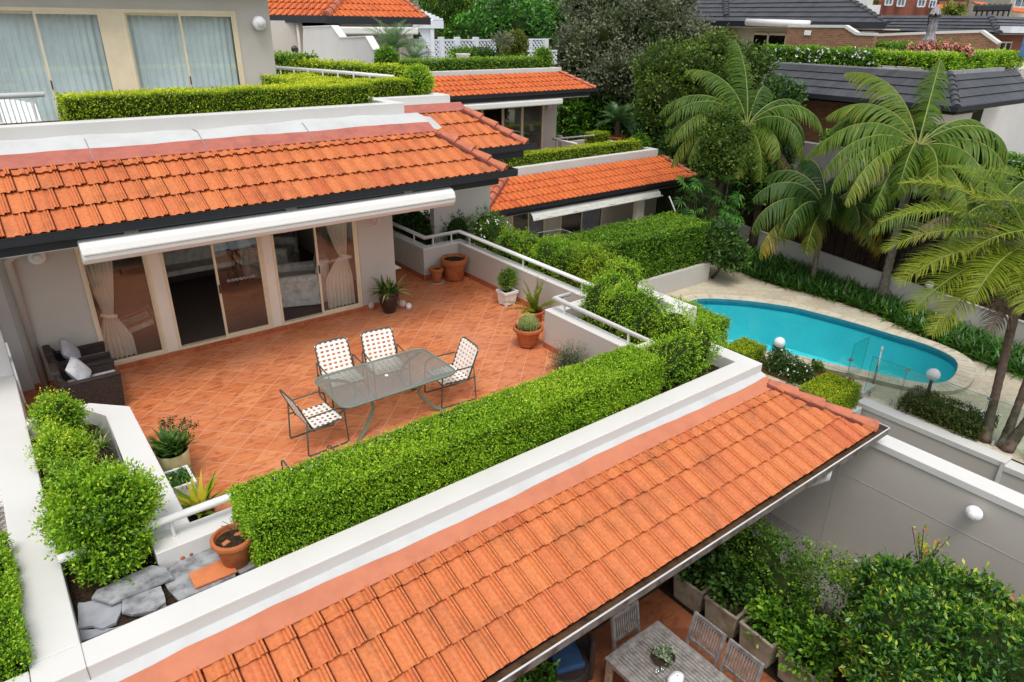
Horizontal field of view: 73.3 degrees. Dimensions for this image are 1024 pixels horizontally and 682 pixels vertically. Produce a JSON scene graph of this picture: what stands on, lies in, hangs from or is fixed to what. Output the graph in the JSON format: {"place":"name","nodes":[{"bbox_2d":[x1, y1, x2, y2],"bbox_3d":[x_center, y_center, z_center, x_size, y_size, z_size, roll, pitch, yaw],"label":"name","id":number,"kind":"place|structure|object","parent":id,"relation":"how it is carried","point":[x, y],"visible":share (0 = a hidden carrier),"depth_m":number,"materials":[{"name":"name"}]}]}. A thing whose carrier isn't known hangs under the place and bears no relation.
{"place":"outdoors","nodes":[
{"label":"outdoors","id":0,"kind":"place"},
{"bbox_2d":[521,589,775,681],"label":"patio floor","id":1,"kind":"structure","parent":0,"point":[674,617],"depth_m":11.10,"materials":[{"name":"tile"}]},
{"bbox_2d":[0,0,889,681],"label":"apartment building","id":2,"kind":"structure","parent":1,"relation":"on","point":[514,568],"depth_m":10.06,"materials":[{"name":"tile"}]},
{"bbox_2d":[0,487,30,681],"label":"neighbour planter","id":3,"kind":"object","parent":2,"relation":"attached to","point":[24,677],"visible":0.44,"depth_m":5.98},
{"bbox_2d":[0,530,36,681],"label":"clipped hedge","id":4,"kind":"object","parent":3,"relation":"on","point":[15,644],"visible":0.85,"depth_m":6.25,"materials":[{"name":"green plant"}]},
{"bbox_2d":[0,120,59,124],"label":"planter soil","id":5,"kind":"structure","parent":2,"relation":"in","point":[30,122],"depth_m":11.94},
{"bbox_2d":[54,79,375,121],"bbox_3d":[-5.409,-4.620,13.265,5.792,0.632,0.957,-17,30,-34],"label":"clipped hedge","id":6,"kind":"object","parent":5,"relation":"on","point":[93,105],"visible":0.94,"depth_m":12.72,"materials":[{"name":"green plant"}]},
{"bbox_2d":[0,13,113,122],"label":"curtain","id":7,"kind":"object","parent":2,"relation":"hanging from","point":[73,46],"visible":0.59,"depth_m":14.48,"materials":[{"name":"fabric"}]},
{"bbox_2d":[0,7,118,119],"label":"sliding door","id":8,"kind":"structure","parent":2,"relation":"in","point":[25,10],"depth_m":14.27,"materials":[{"name":"beige metal"}]},
{"bbox_2d":[84,261,136,359],"bbox_3d":[-7.429,-0.725,12.640,0.570,2.320,0.166,-17,30,-34],"label":"curtain","id":9,"kind":"object","parent":2,"relation":"hanging from","point":[118,338],"visible":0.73,"depth_m":12.73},
{"bbox_2d":[74,248,167,365],"bbox_3d":[-7.103,-0.710,12.587,1.080,2.335,0.100,-17,30,-34],"label":"sliding door","id":10,"kind":"structure","parent":2,"relation":"in","point":[164,350],"depth_m":12.73,"materials":[{"name":"beige metal"}]},
{"bbox_2d":[126,15,238,94],"bbox_3d":[-7.603,-6.305,16.061,2.360,2.480,0.060,-17,30,-34],"label":"curtain","id":11,"kind":"object","parent":2,"relation":"hanging from","point":[158,50],"visible":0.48,"depth_m":15.90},
{"bbox_2d":[119,9,245,89],"bbox_3d":[-7.417,-6.212,15.856,2.420,2.530,0.125,-17,30,-34],"label":"sliding door","id":12,"kind":"structure","parent":2,"relation":"in","point":[123,12],"depth_m":15.40,"materials":[{"name":"beige metal"}]},
{"bbox_2d":[159,236,273,349],"bbox_3d":[-5.759,-1.121,13.517,1.870,2.335,0.125,-17,30,-34],"label":"sliding door","id":13,"kind":"structure","parent":2,"relation":"in","point":[270,324],"depth_m":13.80,"materials":[{"name":"beige metal"}]},
{"bbox_2d":[89,245,357,359],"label":"room floor","id":14,"kind":"structure","parent":2,"relation":"in","point":[197,308],"depth_m":15.68,"materials":[{"name":"carpet"}]},
{"bbox_2d":[162,242,241,282],"bbox_3d":[-7.697,-1.893,16.837,1.750,0.940,0.825,-17,30,-34],"label":"rattan sofa","id":15,"kind":"object","parent":14,"relation":"on","point":[188,263],"visible":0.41,"depth_m":16.80,"materials":[{"name":"grey wicker"}]},
{"bbox_2d":[237,236,299,277],"bbox_3d":[-6.201,-2.318,17.590,1.230,1.081,1.214,0,25,-3],"label":"armchair","id":16,"kind":"object","parent":14,"relation":"on","point":[286,249],"visible":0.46,"depth_m":17.18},
{"bbox_2d":[277,248,328,307],"bbox_3d":[-4.823,-1.481,15.888,1.174,1.031,1.160,-7,26,-16],"label":"armchair","id":17,"kind":"object","parent":14,"relation":"on","point":[299,283],"visible":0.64,"depth_m":15.52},
{"bbox_2d":[23,268,573,555],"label":"terrace floor","id":18,"kind":"structure","parent":2,"relation":"on","point":[230,398],"depth_m":12.57,"materials":[{"name":"tile"}]},
{"bbox_2d":[48,358,124,405],"bbox_3d":[-7.045,0.707,11.454,0.925,0.830,0.710,-17,30,-34],"label":"wicker armchair","id":19,"kind":"object","parent":18,"relation":"on","point":[102,384],"visible":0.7,"depth_m":11.29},
{"bbox_2d":[155,445,191,471],"bbox_3d":[-4.754,1.757,9.727,0.430,0.500,0.430,-17,30,-34],"label":"glazed pot","id":20,"kind":"object","parent":18,"relation":"on","point":[173,462],"visible":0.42,"depth_m":9.52,"materials":[{"name":"beige ceramic"}]},
{"bbox_2d":[147,423,196,458],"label":"potted plant","id":21,"kind":"object","parent":20,"relation":"on","point":[174,443],"visible":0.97,"depth_m":9.55,"materials":[{"name":"green plant"}]},
{"bbox_2d":[279,389,348,456],"bbox_3d":[-3.044,1.131,10.573,0.782,0.973,0.675,-19,32,-36],"label":"strap chair","id":22,"kind":"object","parent":18,"relation":"on","point":[293,405],"visible":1,"depth_m":10.55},
{"bbox_2d":[314,337,369,407],"bbox_3d":[-2.934,0.549,11.831,0.675,0.973,0.782,-16,29,-31],"label":"strap chair","id":23,"kind":"object","parent":18,"relation":"on","point":[321,364],"visible":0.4,"depth_m":11.92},
{"bbox_2d":[314,348,455,440],"bbox_3d":[-2.061,0.894,11.427,2.078,0.757,1.228,-17,30,-34],"label":"patio table","id":24,"kind":"object","parent":18,"relation":"on","point":[352,402],"visible":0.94,"depth_m":11.24,"materials":[{"name":"grey glass"}]},
{"bbox_2d":[361,327,411,396],"bbox_3d":[-2.258,0.365,12.248,0.675,0.973,0.782,-13,28,-27],"label":"strap chair","id":25,"kind":"object","parent":18,"relation":"on","point":[376,345],"visible":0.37,"depth_m":12.35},
{"bbox_2d":[424,336,477,407],"bbox_3d":[-1.043,0.519,11.955,0.782,0.973,0.675,-14,29,-30],"label":"strap chair","id":26,"kind":"object","parent":18,"relation":"on","point":[456,364],"visible":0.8,"depth_m":11.92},
{"bbox_2d":[270,221,362,324],"bbox_3d":[-4.126,-1.629,14.666,1.870,2.335,0.125,-17,30,-34],"label":"sliding door","id":27,"kind":"structure","parent":2,"relation":"in","point":[354,226],"depth_m":14.94,"materials":[{"name":"beige metal"}]},
{"bbox_2d":[326,223,354,308],"bbox_3d":[-3.830,-1.845,15.171,0.650,2.320,0.166,-17,30,-34],"label":"curtain","id":28,"kind":"object","parent":2,"relation":"hanging from","point":[339,286],"visible":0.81,"depth_m":15.36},
{"bbox_2d":[32,240,719,642],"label":"planter soil","id":29,"kind":"structure","parent":2,"relation":"in","point":[80,594],"depth_m":7.40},
{"bbox_2d":[25,386,93,439],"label":"box shrub","id":30,"kind":"object","parent":29,"relation":"on","point":[69,412],"visible":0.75,"depth_m":9.20,"materials":[{"name":"green plant"}]},
{"bbox_2d":[23,415,103,473],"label":"box shrub","id":31,"kind":"object","parent":29,"relation":"on","point":[55,441],"visible":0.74,"depth_m":8.59,"materials":[{"name":"green plant"}]},
{"bbox_2d":[27,453,170,587],"bbox_3d":[-4.337,1.895,7.272,1.342,1.369,1.258,-1,25,-5],"label":"round bush","id":32,"kind":"object","parent":29,"relation":"on","point":[99,514],"visible":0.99,"depth_m":7.06,"materials":[{"name":"green plant"}]},
{"bbox_2d":[78,600,121,629],"bbox_3d":[-4.132,2.728,6.845,0.463,0.030,0.396,-3,25,-9],"label":"slate slab","id":33,"kind":"object","parent":29,"relation":"on","point":[98,615],"depth_m":6.83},
{"bbox_2d":[91,565,173,605],"bbox_3d":[-3.940,2.528,7.143,0.732,0.030,0.333,-17,30,-34],"label":"slate slab","id":34,"kind":"object","parent":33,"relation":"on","point":[143,580],"depth_m":7.12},
{"bbox_2d":[164,548,235,600],"bbox_3d":[-3.350,2.476,7.410,0.730,0.029,0.637,-17,30,-34],"label":"slate slab","id":35,"kind":"object","parent":29,"relation":"on","point":[180,586],"depth_m":7.34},
{"bbox_2d":[237,558,255,574],"bbox_3d":[-2.919,2.440,7.512,0.200,0.025,0.234,-17,30,-34],"label":"slate slab","id":36,"kind":"object","parent":29,"relation":"on","point":[249,566],"depth_m":7.44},
{"bbox_2d":[210,523,252,569],"bbox_3d":[-3.004,2.252,7.457,0.450,0.360,0.450,-17,30,-34],"label":"terracotta pot","id":37,"kind":"object","parent":36,"relation":"on","point":[234,553],"visible":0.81,"depth_m":7.36,"materials":[{"name":"ceramic"}]},
{"bbox_2d":[226,342,666,567],"bbox_3d":[-0.384,1.277,9.231,6.497,0.882,0.904,-17,30,-34],"label":"clipped hedge","id":38,"kind":"object","parent":29,"relation":"on","point":[329,495],"visible":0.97,"depth_m":8.50,"materials":[{"name":"green plant"}]},
{"bbox_2d":[466,202,512,255],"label":"box shrub","id":39,"kind":"object","parent":29,"relation":"on","point":[490,231],"visible":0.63,"depth_m":17.56,"materials":[{"name":"green plant"}]},
{"bbox_2d":[493,223,549,270],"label":"box shrub","id":40,"kind":"object","parent":29,"relation":"on","point":[516,243],"visible":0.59,"depth_m":16.58,"materials":[{"name":"green plant"}]},
{"bbox_2d":[525,233,591,285],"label":"box shrub","id":41,"kind":"object","parent":29,"relation":"on","point":[553,254],"visible":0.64,"depth_m":15.62,"materials":[{"name":"green plant"}]},
{"bbox_2d":[566,239,621,290],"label":"box shrub","id":42,"kind":"object","parent":29,"relation":"on","point":[589,265],"visible":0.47,"depth_m":14.77,"materials":[{"name":"green plant"}]},
{"bbox_2d":[577,255,649,328],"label":"box shrub","id":43,"kind":"object","parent":29,"relation":"on","point":[611,279],"visible":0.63,"depth_m":13.47,"materials":[{"name":"green plant"}]},
{"bbox_2d":[594,276,675,350],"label":"box shrub","id":44,"kind":"object","parent":29,"relation":"on","point":[632,310],"visible":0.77,"depth_m":12.57,"materials":[{"name":"green plant"}]},
{"bbox_2d":[633,297,726,388],"bbox_3d":[2.808,0.113,11.569,1.519,1.379,2.286,11,27,20],"label":"box shrub","id":45,"kind":"object","parent":29,"relation":"on","point":[683,346],"visible":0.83,"depth_m":11.35,"materials":[{"name":"green plant"}]},
{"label":"terrace floor","id":46,"kind":"structure","parent":2,"relation":"on","visible":0},
{"bbox_2d":[285,57,408,78],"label":"clipped hedge","id":47,"kind":"object","parent":46,"relation":"on","point":[388,68],"visible":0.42,"depth_m":20.02,"materials":[{"name":"green plant"}]},
{"bbox_2d":[538,630,595,681],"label":"wicker armchair","id":48,"kind":"object","parent":1,"relation":"on","point":[576,657],"visible":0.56,"depth_m":10.05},
{"bbox_2d":[604,620,731,681],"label":"teak table","id":49,"kind":"object","parent":1,"relation":"on","point":[631,660],"visible":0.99,"depth_m":9.73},
{"bbox_2d":[685,611,726,668],"bbox_3d":[2.669,4.628,10.094,0.602,0.986,0.565,-17,30,-34],"label":"teak chair","id":50,"kind":"object","parent":1,"relation":"on","point":[714,628],"visible":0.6,"depth_m":10.10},
{"bbox_2d":[719,638,764,681],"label":"teak chair","id":51,"kind":"object","parent":1,"relation":"on","point":[749,655],"visible":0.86,"depth_m":9.68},
{"bbox_2d":[395,216,1023,462],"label":"pool deck","id":52,"kind":"structure","parent":0,"point":[738,283],"depth_m":21.25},
{"bbox_2d":[395,67,700,268],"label":"second house","id":53,"kind":"structure","parent":52,"relation":"on","point":[583,194],"depth_m":32.16,"materials":[{"name":"tile"}]},
{"bbox_2d":[414,37,556,63],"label":"lattice fence","id":54,"kind":"object","parent":53,"relation":"on","point":[441,49],"visible":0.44,"depth_m":41.06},
{"bbox_2d":[498,137,642,166],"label":"clipped hedge","id":55,"kind":"object","parent":53,"relation":"on","point":[539,156],"visible":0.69,"depth_m":32.39,"materials":[{"name":"green plant"}]},
{"bbox_2d":[638,261,709,293],"bbox_3d":[3.553,-2.274,27.032,7.890,1.280,4.080,-17,30,-34],"label":"rendered planter","id":56,"kind":"object","parent":52,"relation":"on","point":[676,280],"visible":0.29,"depth_m":26.65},
{"bbox_2d":[543,211,710,280],"bbox_3d":[4.410,-3.232,26.101,7.210,2.298,2.340,-17,30,-34],"label":"clipped hedge","id":57,"kind":"object","parent":56,"relation":"on","point":[664,242],"visible":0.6,"depth_m":25.82,"materials":[{"name":"green plant"}]},
{"bbox_2d":[672,172,745,266],"bbox_3d":[8.450,-5.222,29.169,3.510,3.963,4.516,4,25,7],"label":"lady palm","id":58,"kind":"object","parent":52,"relation":"on","point":[725,202],"visible":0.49,"depth_m":28.94,"materials":[{"name":"green plant"}]},
{"bbox_2d":[695,213,754,278],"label":"shade shrub","id":59,"kind":"object","parent":52,"relation":"on","point":[725,249],"visible":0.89,"depth_m":26.92,"materials":[{"name":"green plant"}]},
{"bbox_2d":[688,99,763,254],"bbox_3d":[8.690,-6.661,29.121,3.078,6.703,2.946,-17,30,-34],"label":"leaved tree","id":60,"kind":"object","parent":52,"relation":"on","point":[724,124],"visible":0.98,"depth_m":28.20,"materials":[{"name":"green plant"}]},
{"bbox_2d":[761,360,853,383],"bbox_3d":[8.546,0.958,20.474,2.619,0.070,1.485,23,33,40],"label":"mulch bed","id":61,"kind":"object","parent":52,"relation":"on","point":[776,375],"visible":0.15,"depth_m":20.36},
{"bbox_2d":[760,347,814,386],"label":"flowering shrub","id":62,"kind":"object","parent":61,"relation":"on","point":[780,363],"visible":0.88,"depth_m":20.06,"materials":[{"name":"green plant"}]},
{"bbox_2d":[679,294,975,394],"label":"swimming pool","id":63,"kind":"structure","parent":52,"relation":"in","point":[827,337],"depth_m":24.09,"materials":[{"name":"liquid"}]},
{"bbox_2d":[718,216,1023,345],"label":"boundary wall","id":64,"kind":"structure","parent":52,"relation":"on","point":[867,276],"depth_m":26.44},
{"bbox_2d":[720,184,1023,319],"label":"brush fence","id":65,"kind":"object","parent":64,"relation":"on","point":[837,242],"visible":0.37,"depth_m":26.12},
{"bbox_2d":[738,269,1023,377],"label":"planting bed","id":66,"kind":"object","parent":52,"relation":"on","point":[984,361],"visible":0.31,"depth_m":24.64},
{"bbox_2d":[659,39,822,231],"bbox_3d":[9.929,-8.326,30.139,6.280,8.829,5.359,-17,30,-34],"label":"palm tree","id":67,"kind":"object","parent":66,"relation":"on","point":[774,122],"visible":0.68,"depth_m":29.33,"materials":[{"name":"green plant"}]},
{"bbox_2d":[725,139,797,249],"bbox_3d":[11.086,-6.500,30.970,2.850,4.913,4.358,10,27,20],"label":"dark shrub","id":68,"kind":"object","parent":66,"relation":"on","point":[750,192],"visible":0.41,"depth_m":29.75,"materials":[{"name":"green plant"}]},
{"bbox_2d":[751,159,895,277],"bbox_3d":[12.207,-4.551,27.164,5.094,4.542,5.062,14,28,26],"label":"kentia palm","id":69,"kind":"object","parent":66,"relation":"on","point":[806,202],"visible":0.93,"depth_m":26.26,"materials":[{"name":"green plant"}]},
{"bbox_2d":[712,244,1023,378],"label":"strap leaf plants","id":70,"kind":"object","parent":66,"relation":"on","point":[797,275],"visible":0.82,"depth_m":25.05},
{"bbox_2d":[806,59,1007,298],"bbox_3d":[13.797,-5.409,24.506,5.827,8.376,6.358,-17,30,-34],"label":"palm tree","id":71,"kind":"object","parent":66,"relation":"on","point":[962,142],"visible":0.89,"depth_m":23.34,"materials":[{"name":"green plant"}]},
{"bbox_2d":[894,383,1000,440],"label":"olive hedge","id":72,"kind":"object","parent":52,"relation":"on","point":[938,410],"visible":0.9,"depth_m":17.95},
{"bbox_2d":[878,163,1023,443],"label":"queen palm","id":73,"kind":"object","parent":52,"relation":"on","point":[1015,310],"visible":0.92,"depth_m":15.68,"materials":[{"name":"green plant"}]},
{"bbox_2d":[955,166,1023,447],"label":"queen palm","id":74,"kind":"object","parent":52,"relation":"on","point":[1009,426],"visible":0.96,"depth_m":15.66,"materials":[{"name":"green plant"}]},
{"bbox_2d":[414,42,1023,464],"bbox_3d":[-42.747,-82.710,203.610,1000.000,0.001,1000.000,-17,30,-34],"label":"ground","id":75,"kind":"structure","parent":0,"point":[788,306],"depth_m":29.60,"materials":[{"name":"plant"}]},
{"bbox_2d":[413,0,469,62],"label":"conifer tree","id":76,"kind":"object","parent":75,"relation":"on","point":[445,10],"visible":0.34,"depth_m":49.06,"materials":[{"name":"green plant"}]},
{"bbox_2d":[441,0,586,61],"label":"broadleaf tree","id":77,"kind":"object","parent":75,"relation":"on","point":[485,23],"visible":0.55,"depth_m":49.54,"materials":[{"name":"green plant"}]},
{"bbox_2d":[851,406,861,414],"bbox_3d":[8.450,2.740,19.135,1.908,1.960,1.177,-17,30,-34],"label":"white planter","id":78,"kind":"object","parent":75,"relation":"on","point":[858,409],"visible":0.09,"depth_m":18.77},
{"bbox_2d":[798,370,862,408],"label":"cube hedge","id":79,"kind":"object","parent":78,"relation":"on","point":[837,389],"visible":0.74,"depth_m":18.46,"materials":[{"name":"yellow plant"}]},
{"bbox_2d":[858,397,1007,480],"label":"garden wall","id":80,"kind":"structure","parent":75,"relation":"on","point":[972,456],"depth_m":17.63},
{"bbox_2d":[658,578,860,681],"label":"planting bed","id":81,"kind":"object","parent":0,"point":[667,589],"visible":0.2,"depth_m":11.00,"materials":[{"name":"soil"}]},
{"bbox_2d":[674,564,711,612],"bbox_3d":[3.115,4.161,11.620,0.608,0.560,0.608,-17,30,-34],"label":"concrete planter","id":82,"kind":"object","parent":81,"relation":"on","point":[690,596],"visible":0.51,"depth_m":11.41,"materials":[{"name":"concrete"}]},
{"bbox_2d":[704,586,750,638],"bbox_3d":[3.511,4.383,11.154,0.628,0.560,0.628,-17,30,-34],"label":"concrete planter","id":83,"kind":"object","parent":81,"relation":"on","point":[723,619],"visible":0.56,"depth_m":10.94,"materials":[{"name":"concrete"}]},
{"bbox_2d":[700,547,766,612],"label":"planter plant","id":84,"kind":"object","parent":83,"relation":"in","point":[729,579],"visible":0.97,"depth_m":10.81,"materials":[{"name":"green plant"}]},
{"bbox_2d":[739,614,789,668],"bbox_3d":[3.919,4.611,10.675,0.604,0.560,0.604,-16,30,-32],"label":"concrete planter","id":85,"kind":"object","parent":81,"relation":"on","point":[765,652],"visible":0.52,"depth_m":10.48,"materials":[{"name":"concrete"}]},
{"bbox_2d":[741,585,806,648],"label":"planter plant","id":86,"kind":"object","parent":85,"relation":"in","point":[776,625],"visible":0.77,"depth_m":10.34,"materials":[{"name":"green plant"}]},
{"bbox_2d":[713,517,825,629],"bbox_3d":[3.870,3.578,11.377,1.265,1.941,2.903,-8,26,-19],"label":"loose hedge","id":87,"kind":"object","parent":81,"relation":"on","point":[763,553],"visible":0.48,"depth_m":10.65,"materials":[{"name":"green plant"}]},
{"bbox_2d":[777,633,835,681],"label":"concrete planter","id":88,"kind":"object","parent":81,"relation":"on","point":[786,675],"visible":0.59,"depth_m":10.07,"materials":[{"name":"concrete"}]},
{"bbox_2d":[775,609,854,681],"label":"planter plant","id":89,"kind":"object","parent":88,"relation":"in","point":[811,648],"visible":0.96,"depth_m":9.77,"materials":[{"name":"green plant"}]},
{"bbox_2d":[779,535,868,642],"bbox_3d":[4.748,3.923,10.512,1.789,2.004,1.931,-17,30,-34],"label":"loose hedge","id":90,"kind":"object","parent":81,"relation":"on","point":[837,580],"visible":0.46,"depth_m":10.26,"materials":[{"name":"green plant"}]},
{"bbox_2d":[832,546,1023,681],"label":"lilly pilly hedge","id":91,"kind":"object","parent":81,"relation":"on","point":[931,621],"visible":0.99,"depth_m":8.58,"materials":[{"name":"green plant"}]},
{"bbox_2d":[556,127,1023,262],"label":"neighbour ground","id":92,"kind":"structure","parent":0,"point":[663,203],"depth_m":34.90,"materials":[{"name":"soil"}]},
{"bbox_2d":[556,89,634,140],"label":"broadleaf shrub","id":93,"kind":"object","parent":92,"relation":"on","point":[571,114],"visible":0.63,"depth_m":42.41,"materials":[{"name":"green plant"}]},
{"bbox_2d":[546,0,716,134],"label":"banksia tree","id":94,"kind":"object","parent":92,"relation":"on","point":[608,37],"visible":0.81,"depth_m":40.46,"materials":[{"name":"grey plant"}]},
{"bbox_2d":[627,22,782,133],"bbox_3d":[10.055,-11.728,36.705,8.248,9.592,5.478,2,25,3],"label":"rounded tree","id":95,"kind":"object","parent":92,"relation":"on","point":[664,81],"visible":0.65,"depth_m":34.87,"materials":[{"name":"green plant"}]},
{"bbox_2d":[737,71,808,153],"bbox_3d":[12.459,-9.338,34.124,5.247,7.492,3.806,-17,30,-34],"label":"dark tree","id":96,"kind":"object","parent":92,"relation":"on","point":[779,89],"visible":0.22,"depth_m":33.38,"materials":[{"name":"green plant"}]},
{"bbox_2d":[686,0,1023,241],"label":"dark roof house","id":97,"kind":"structure","parent":92,"relation":"on","point":[992,99],"depth_m":36.33,"materials":[{"name":"tile"}]},
{"bbox_2d":[760,59,1023,86],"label":"roof garden floor","id":98,"kind":"structure","parent":97,"relation":"on","point":[1019,69],"depth_m":37.24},
{"bbox_2d":[759,43,883,67],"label":"flowering hedge","id":99,"kind":"object","parent":98,"relation":"on","point":[841,58],"visible":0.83,"depth_m":36.62,"materials":[{"name":"green plant"}]},
{"bbox_2d":[785,25,877,54],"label":"brick parapet","id":100,"kind":"structure","parent":98,"relation":"on","point":[831,36],"depth_m":37.76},
{"bbox_2d":[871,48,964,69],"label":"flowering hedge","id":101,"kind":"object","parent":98,"relation":"on","point":[915,59],"visible":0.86,"depth_m":33.49,"materials":[{"name":"green plant"}]},
{"bbox_2d":[875,30,1001,57],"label":"brick parapet","id":102,"kind":"structure","parent":98,"relation":"on","point":[983,39],"depth_m":39.42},
{"bbox_2d":[858,14,1023,61],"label":"dark roof house","id":103,"kind":"structure","parent":98,"relation":"on","point":[1001,28],"depth_m":42.60,"materials":[{"name":"stone"}]},
{"bbox_2d":[920,47,1023,71],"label":"flowering hedge","id":104,"kind":"object","parent":98,"relation":"on","point":[1007,59],"visible":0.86,"depth_m":33.93,"materials":[{"name":"green plant"}]},
{"bbox_2d":[749,513,856,625],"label":"gravel path","id":105,"kind":"structure","parent":0,"point":[792,532],"depth_m":12.92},
{"bbox_2d":[769,435,1023,609],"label":"garden wall","id":106,"kind":"structure","parent":105,"relation":"on","point":[888,492],"depth_m":11.44,"materials":[{"name":"paint"}]},
{"bbox_2d":[868,152,1023,267],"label":"palm tree","id":107,"kind":"object","parent":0,"point":[1017,184],"visible":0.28,"depth_m":22.56,"materials":[{"name":"green plant"}]},
{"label":"roof garden floor","id":108,"kind":"structure","parent":0,"visible":0},
{"bbox_2d":[302,25,379,65],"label":"stepped wall","id":109,"kind":"structure","parent":108,"relation":"on","point":[335,42],"depth_m":29.11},
{"bbox_2d":[268,0,430,58],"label":"top house","id":110,"kind":"structure","parent":108,"relation":"on","point":[289,19],"depth_m":32.71,"materials":[{"name":"ceramic"}]},
{"bbox_2d":[395,53,543,70],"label":"clipped hedge","id":111,"kind":"object","parent":108,"relation":"on","point":[480,63],"visible":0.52,"depth_m":32.29,"materials":[{"name":"green plant"}]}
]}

